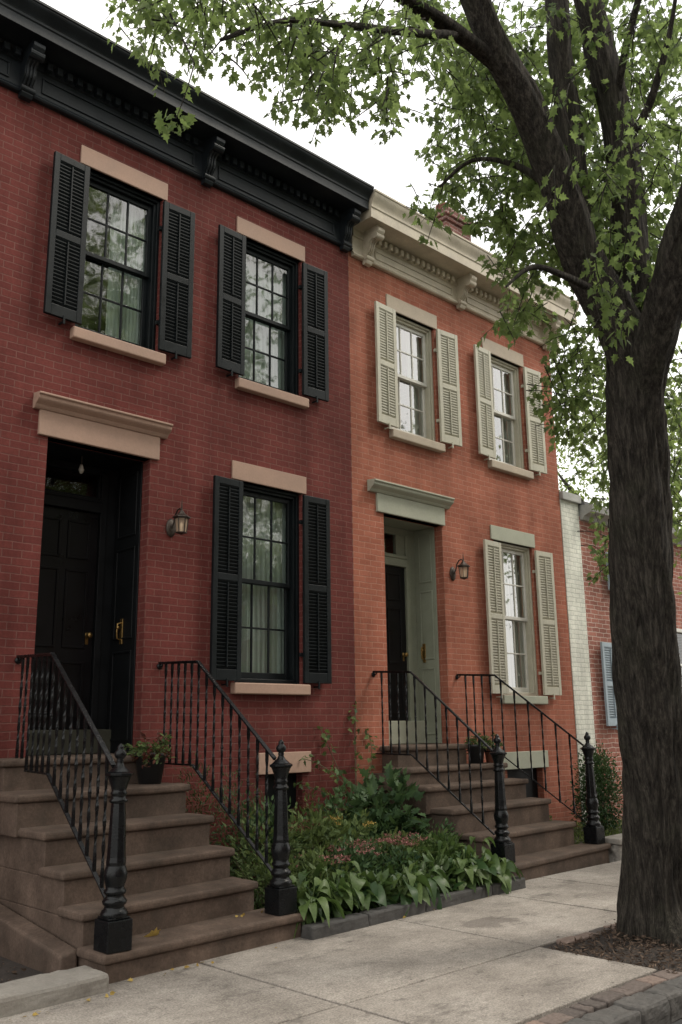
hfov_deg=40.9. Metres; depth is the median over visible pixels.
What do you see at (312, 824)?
garden herb
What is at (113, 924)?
iron railing
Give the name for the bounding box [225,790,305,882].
garden herb
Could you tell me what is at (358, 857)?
garden herb
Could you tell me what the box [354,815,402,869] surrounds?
garden herb
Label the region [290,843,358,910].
garden herb
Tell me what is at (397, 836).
garden herb
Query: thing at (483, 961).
sidewalk
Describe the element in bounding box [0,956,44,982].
bare yard soil
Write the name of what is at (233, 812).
wall shrub
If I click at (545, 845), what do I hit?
stoop
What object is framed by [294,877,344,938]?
hosta plant
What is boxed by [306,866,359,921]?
hosta plant
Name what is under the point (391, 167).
sky
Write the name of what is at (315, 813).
garden herb
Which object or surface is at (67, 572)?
door
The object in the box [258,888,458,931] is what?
garden soil
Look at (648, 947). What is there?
wood chips
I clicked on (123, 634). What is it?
side door leaf
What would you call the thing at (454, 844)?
garden herb
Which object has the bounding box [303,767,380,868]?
wall shrub
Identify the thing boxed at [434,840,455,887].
hosta plant
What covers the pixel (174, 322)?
brick house
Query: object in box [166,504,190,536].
wall lantern
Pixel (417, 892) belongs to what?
hosta plant
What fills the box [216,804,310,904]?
garden herb
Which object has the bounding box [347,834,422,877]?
garden herb
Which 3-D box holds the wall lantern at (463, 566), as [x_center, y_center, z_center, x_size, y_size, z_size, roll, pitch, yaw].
[1.530,0.697,11.707,0.152,0.356,0.277,12,-18,-42]
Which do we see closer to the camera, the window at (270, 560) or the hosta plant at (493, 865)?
the hosta plant at (493, 865)
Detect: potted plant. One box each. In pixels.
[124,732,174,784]
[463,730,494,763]
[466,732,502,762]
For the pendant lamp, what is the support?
hanging from the brick house at (174, 322)
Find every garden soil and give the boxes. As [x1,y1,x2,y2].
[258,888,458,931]
[574,826,620,843]
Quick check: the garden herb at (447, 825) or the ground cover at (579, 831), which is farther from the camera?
the ground cover at (579, 831)
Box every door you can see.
[30,506,98,729]
[385,565,408,719]
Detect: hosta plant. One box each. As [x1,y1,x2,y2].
[289,863,332,909]
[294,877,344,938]
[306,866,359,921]
[311,855,360,895]
[330,871,386,912]
[365,862,399,901]
[385,865,432,917]
[392,853,451,909]
[395,846,432,886]
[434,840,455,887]
[442,844,491,896]
[462,836,495,858]
[463,849,506,895]
[483,853,523,893]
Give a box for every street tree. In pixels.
[101,0,681,950]
[587,324,681,594]
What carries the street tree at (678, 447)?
on the ground
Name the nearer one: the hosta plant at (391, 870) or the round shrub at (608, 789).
the hosta plant at (391, 870)
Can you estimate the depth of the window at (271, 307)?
10.56 m
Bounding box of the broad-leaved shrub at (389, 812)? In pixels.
[293,701,433,859]
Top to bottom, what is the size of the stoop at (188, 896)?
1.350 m
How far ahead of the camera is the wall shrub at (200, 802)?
8.12 m
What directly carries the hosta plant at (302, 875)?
on the garden soil at (344, 914)
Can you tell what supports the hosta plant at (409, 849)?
on the garden soil at (344, 914)
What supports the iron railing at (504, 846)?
on the stoop at (545, 845)
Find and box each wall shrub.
[173,745,224,844]
[202,764,263,876]
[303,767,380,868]
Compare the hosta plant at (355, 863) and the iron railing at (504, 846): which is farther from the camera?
the iron railing at (504, 846)
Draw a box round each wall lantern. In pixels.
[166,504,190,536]
[450,556,469,580]
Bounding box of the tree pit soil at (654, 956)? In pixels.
[536,933,681,976]
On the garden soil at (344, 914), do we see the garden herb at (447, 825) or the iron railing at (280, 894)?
the garden herb at (447, 825)
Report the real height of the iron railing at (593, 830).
1.976 m
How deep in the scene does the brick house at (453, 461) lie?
12.13 m
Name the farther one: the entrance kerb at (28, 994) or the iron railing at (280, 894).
the iron railing at (280, 894)
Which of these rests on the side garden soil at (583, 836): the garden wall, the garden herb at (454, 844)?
the garden wall
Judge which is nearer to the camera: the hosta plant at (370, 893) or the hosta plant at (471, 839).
the hosta plant at (370, 893)
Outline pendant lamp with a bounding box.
[79,457,83,473]
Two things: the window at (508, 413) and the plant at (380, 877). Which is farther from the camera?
the window at (508, 413)
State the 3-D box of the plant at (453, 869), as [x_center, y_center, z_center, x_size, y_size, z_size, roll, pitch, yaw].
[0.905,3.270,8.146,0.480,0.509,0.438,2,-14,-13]
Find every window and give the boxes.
[70,145,167,365]
[230,460,310,694]
[235,216,308,408]
[386,294,444,452]
[481,337,533,479]
[490,525,547,703]
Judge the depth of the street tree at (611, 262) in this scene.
6.58 m
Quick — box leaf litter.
[1,960,25,980]
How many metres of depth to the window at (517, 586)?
12.86 m
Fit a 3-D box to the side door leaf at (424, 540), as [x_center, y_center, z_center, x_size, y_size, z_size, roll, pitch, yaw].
[1.101,1.556,11.703,0.128,2.724,0.344,12,-18,-42]
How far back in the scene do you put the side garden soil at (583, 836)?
11.81 m
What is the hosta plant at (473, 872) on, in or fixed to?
on the garden soil at (344, 914)
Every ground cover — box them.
[254,881,476,916]
[573,818,621,843]
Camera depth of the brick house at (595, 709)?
13.80 m
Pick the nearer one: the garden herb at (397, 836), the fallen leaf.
the fallen leaf
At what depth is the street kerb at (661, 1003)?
5.04 m
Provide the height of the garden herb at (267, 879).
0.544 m
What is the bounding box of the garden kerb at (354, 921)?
[301,876,525,939]
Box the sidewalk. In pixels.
[0,860,656,1023]
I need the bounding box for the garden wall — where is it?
[605,833,621,862]
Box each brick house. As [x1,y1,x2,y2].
[0,0,373,877]
[348,189,581,844]
[559,491,681,823]
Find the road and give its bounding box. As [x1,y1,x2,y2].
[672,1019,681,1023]
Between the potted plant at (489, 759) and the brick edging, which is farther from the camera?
the potted plant at (489, 759)
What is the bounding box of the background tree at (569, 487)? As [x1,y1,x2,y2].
[554,366,681,526]
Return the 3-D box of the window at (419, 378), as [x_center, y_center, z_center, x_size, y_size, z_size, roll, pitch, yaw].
[0.868,-1.781,12.034,1.100,1.955,0.375,12,-18,-42]
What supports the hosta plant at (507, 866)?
on the garden soil at (344, 914)
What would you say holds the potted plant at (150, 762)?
on the stoop at (188, 896)
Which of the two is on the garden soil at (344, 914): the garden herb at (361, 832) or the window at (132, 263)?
the garden herb at (361, 832)
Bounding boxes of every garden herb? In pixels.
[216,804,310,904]
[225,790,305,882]
[234,851,303,909]
[263,808,351,888]
[273,793,360,864]
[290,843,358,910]
[305,808,387,863]
[322,829,385,880]
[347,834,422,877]
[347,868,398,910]
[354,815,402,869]
[370,826,437,873]
[404,827,469,872]
[408,817,461,871]
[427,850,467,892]
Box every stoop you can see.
[0,753,305,983]
[373,744,610,879]
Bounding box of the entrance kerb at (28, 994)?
[0,965,108,1017]
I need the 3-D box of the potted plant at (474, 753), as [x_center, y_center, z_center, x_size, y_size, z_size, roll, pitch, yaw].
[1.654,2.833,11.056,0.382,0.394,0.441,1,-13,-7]
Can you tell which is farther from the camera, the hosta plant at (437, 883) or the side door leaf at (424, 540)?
the side door leaf at (424, 540)
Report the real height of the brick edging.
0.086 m
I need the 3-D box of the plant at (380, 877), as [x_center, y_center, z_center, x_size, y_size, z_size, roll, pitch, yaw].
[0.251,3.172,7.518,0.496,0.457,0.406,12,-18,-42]
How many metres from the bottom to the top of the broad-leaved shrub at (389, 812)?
1.902 m
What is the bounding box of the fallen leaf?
[143,927,160,936]
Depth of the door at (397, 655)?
11.56 m
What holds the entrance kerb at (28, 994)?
on the sidewalk
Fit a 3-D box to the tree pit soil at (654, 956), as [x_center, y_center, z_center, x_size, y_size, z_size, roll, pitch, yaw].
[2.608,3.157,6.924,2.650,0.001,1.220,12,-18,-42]
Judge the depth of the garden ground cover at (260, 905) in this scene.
7.47 m
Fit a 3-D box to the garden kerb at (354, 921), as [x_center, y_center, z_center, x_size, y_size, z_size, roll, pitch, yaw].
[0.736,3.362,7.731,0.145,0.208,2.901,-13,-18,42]
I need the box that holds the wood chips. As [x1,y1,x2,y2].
[549,919,681,973]
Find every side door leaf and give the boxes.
[106,462,142,752]
[414,528,441,742]
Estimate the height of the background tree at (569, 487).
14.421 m
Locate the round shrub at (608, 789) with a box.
[565,738,622,833]
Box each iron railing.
[15,653,133,954]
[157,660,296,915]
[371,671,515,862]
[455,674,604,844]
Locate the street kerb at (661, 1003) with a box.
[564,976,681,1023]
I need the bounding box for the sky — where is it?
[40,0,681,528]
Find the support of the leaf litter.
on the bare yard soil at (5, 976)
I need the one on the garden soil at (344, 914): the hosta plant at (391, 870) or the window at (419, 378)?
the hosta plant at (391, 870)
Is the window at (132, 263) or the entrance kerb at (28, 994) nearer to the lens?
the entrance kerb at (28, 994)
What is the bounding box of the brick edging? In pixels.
[525,924,681,1023]
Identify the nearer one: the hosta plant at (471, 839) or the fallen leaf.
the fallen leaf
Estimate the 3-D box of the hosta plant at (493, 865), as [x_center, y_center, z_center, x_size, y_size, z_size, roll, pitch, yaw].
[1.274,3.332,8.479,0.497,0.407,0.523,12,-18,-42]

